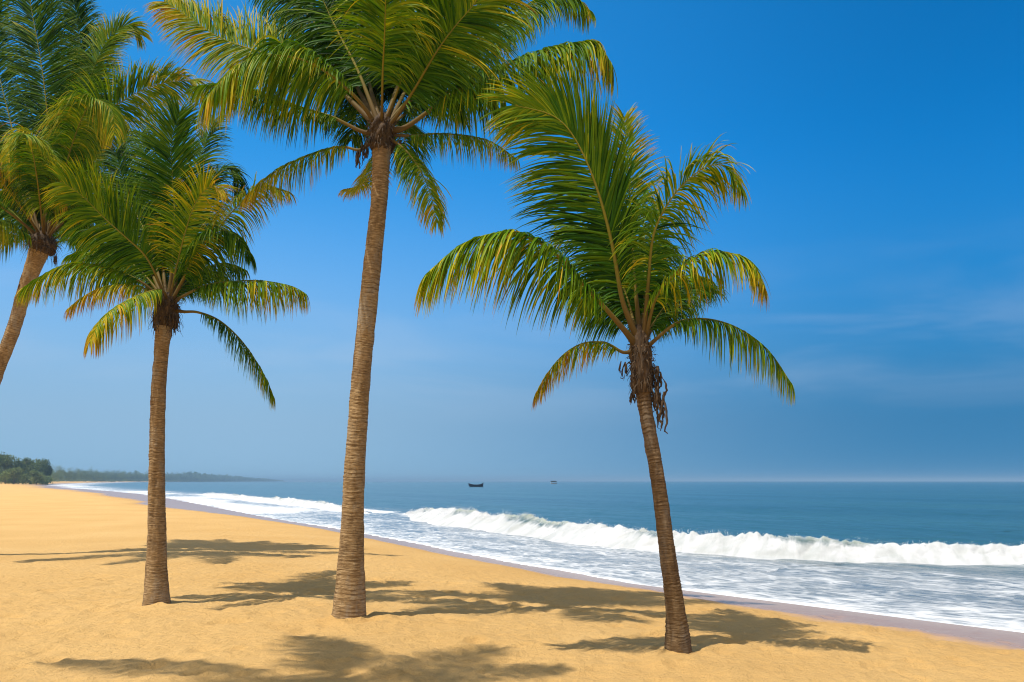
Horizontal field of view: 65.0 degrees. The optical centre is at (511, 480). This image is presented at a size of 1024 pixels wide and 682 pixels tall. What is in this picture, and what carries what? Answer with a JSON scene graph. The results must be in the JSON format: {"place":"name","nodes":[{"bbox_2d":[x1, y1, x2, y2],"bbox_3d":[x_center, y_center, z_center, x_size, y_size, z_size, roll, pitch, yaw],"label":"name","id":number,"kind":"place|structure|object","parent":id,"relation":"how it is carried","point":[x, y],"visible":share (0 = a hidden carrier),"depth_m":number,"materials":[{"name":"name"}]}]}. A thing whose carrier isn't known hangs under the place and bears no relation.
{"place":"outdoors","nodes":[
{"label":"outdoors","id":0,"kind":"place"},
{"bbox_2d":[0,481,1023,681],"bbox_3d":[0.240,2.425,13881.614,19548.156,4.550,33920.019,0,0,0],"label":"sand","id":1,"kind":"structure","parent":0,"point":[252,597],"depth_m":9.37,"materials":[{"name":"beige sand"}]},
{"bbox_2d":[0,451,8,473],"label":"tree","id":2,"kind":"object","parent":1,"relation":"on","point":[1,461],"visible":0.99,"depth_m":346.94,"materials":[{"name":"green plant"}]},
{"bbox_2d":[0,454,16,483],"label":"tree","id":3,"kind":"object","parent":1,"relation":"on","point":[8,464],"visible":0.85,"depth_m":351.05,"materials":[{"name":"green plant"}]},
{"bbox_2d":[0,467,23,483],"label":"tree","id":4,"kind":"object","parent":1,"relation":"on","point":[14,473],"visible":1,"depth_m":333.46,"materials":[{"name":"green plant"}]},
{"bbox_2d":[9,457,27,483],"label":"tree","id":5,"kind":"object","parent":1,"relation":"on","point":[18,463],"visible":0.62,"depth_m":359.30,"materials":[{"name":"green plant"}]},
{"bbox_2d":[22,457,41,481],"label":"tree","id":6,"kind":"object","parent":1,"relation":"on","point":[30,464],"visible":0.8,"depth_m":371.20,"materials":[{"name":"green plant"}]},
{"bbox_2d":[28,470,43,484],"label":"tree","id":7,"kind":"object","parent":1,"relation":"on","point":[37,476],"visible":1,"depth_m":348.27,"materials":[{"name":"green plant"}]},
{"bbox_2d":[36,458,47,471],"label":"tree","id":8,"kind":"object","parent":1,"relation":"on","point":[42,467],"visible":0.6,"depth_m":383.91,"materials":[{"name":"green plant"}]},
{"bbox_2d":[43,459,52,475],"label":"tree","id":9,"kind":"object","parent":1,"relation":"on","point":[49,469],"visible":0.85,"depth_m":391.43,"materials":[{"name":"green plant"}]},
{"bbox_2d":[0,0,213,383],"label":"palm tree","id":10,"kind":"object","parent":1,"relation":"on","point":[81,116],"visible":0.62,"depth_m":16.73,"materials":[{"name":"green plant"}]},
{"bbox_2d":[0,455,282,484],"bbox_3d":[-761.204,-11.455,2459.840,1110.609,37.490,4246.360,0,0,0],"label":"wood","id":11,"kind":"object","parent":1,"relation":"on","point":[81,475],"visible":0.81,"depth_m":1253.05,"materials":[{"name":"green plant"}]},
{"bbox_2d":[13,92,309,605],"bbox_3d":[-4.976,-1.763,10.917,3.054,7.270,4.286,0,0,-36],"label":"palm tree","id":12,"kind":"object","parent":1,"relation":"on","point":[176,232],"visible":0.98,"depth_m":10.29,"materials":[{"name":"green plant"}]},
{"bbox_2d":[143,0,617,618],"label":"palm tree","id":13,"kind":"object","parent":1,"relation":"on","point":[371,56],"visible":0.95,"depth_m":9.17,"materials":[{"name":"green plant"}]},
{"bbox_2d":[414,55,794,653],"bbox_3d":[1.276,-0.973,7.888,2.839,5.728,3.936,0,0,32],"label":"palm tree","id":14,"kind":"object","parent":1,"relation":"on","point":[623,264],"visible":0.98,"depth_m":7.40,"materials":[{"name":"green plant"}]},
{"bbox_2d":[0,0,1023,480],"label":"sky","id":15,"kind":"structure","parent":0,"point":[882,140],"materials":[{"name":"blue"}]},
{"bbox_2d":[45,481,1023,632],"bbox_3d":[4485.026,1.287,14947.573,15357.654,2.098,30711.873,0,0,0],"label":"sea","id":16,"kind":"structure","parent":0,"point":[980,513],"depth_m":40.14,"materials":[{"name":"liquid"}]},
{"bbox_2d":[206,493,371,512],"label":"breaking wave","id":17,"kind":"object","parent":16,"relation":"on","point":[307,503],"visible":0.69,"depth_m":74.13,"materials":[{"name":"liquid"}]},
{"bbox_2d":[468,483,482,486],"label":"fishing boat","id":18,"kind":"object","parent":16,"relation":"on","point":[474,485],"visible":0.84,"depth_m":299.43,"materials":[{"name":"black paint"}]},
{"bbox_2d":[203,492,1021,560],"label":"ocean wave","id":19,"kind":"object","parent":16,"relation":"on","point":[414,511],"visible":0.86,"depth_m":32.49,"materials":[{"name":"white liquid"}]},
{"bbox_2d":[406,508,1023,564],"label":"breaking wave","id":20,"kind":"object","parent":16,"relation":"on","point":[778,547],"visible":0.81,"depth_m":23.43,"materials":[{"name":"liquid"}]}
]}

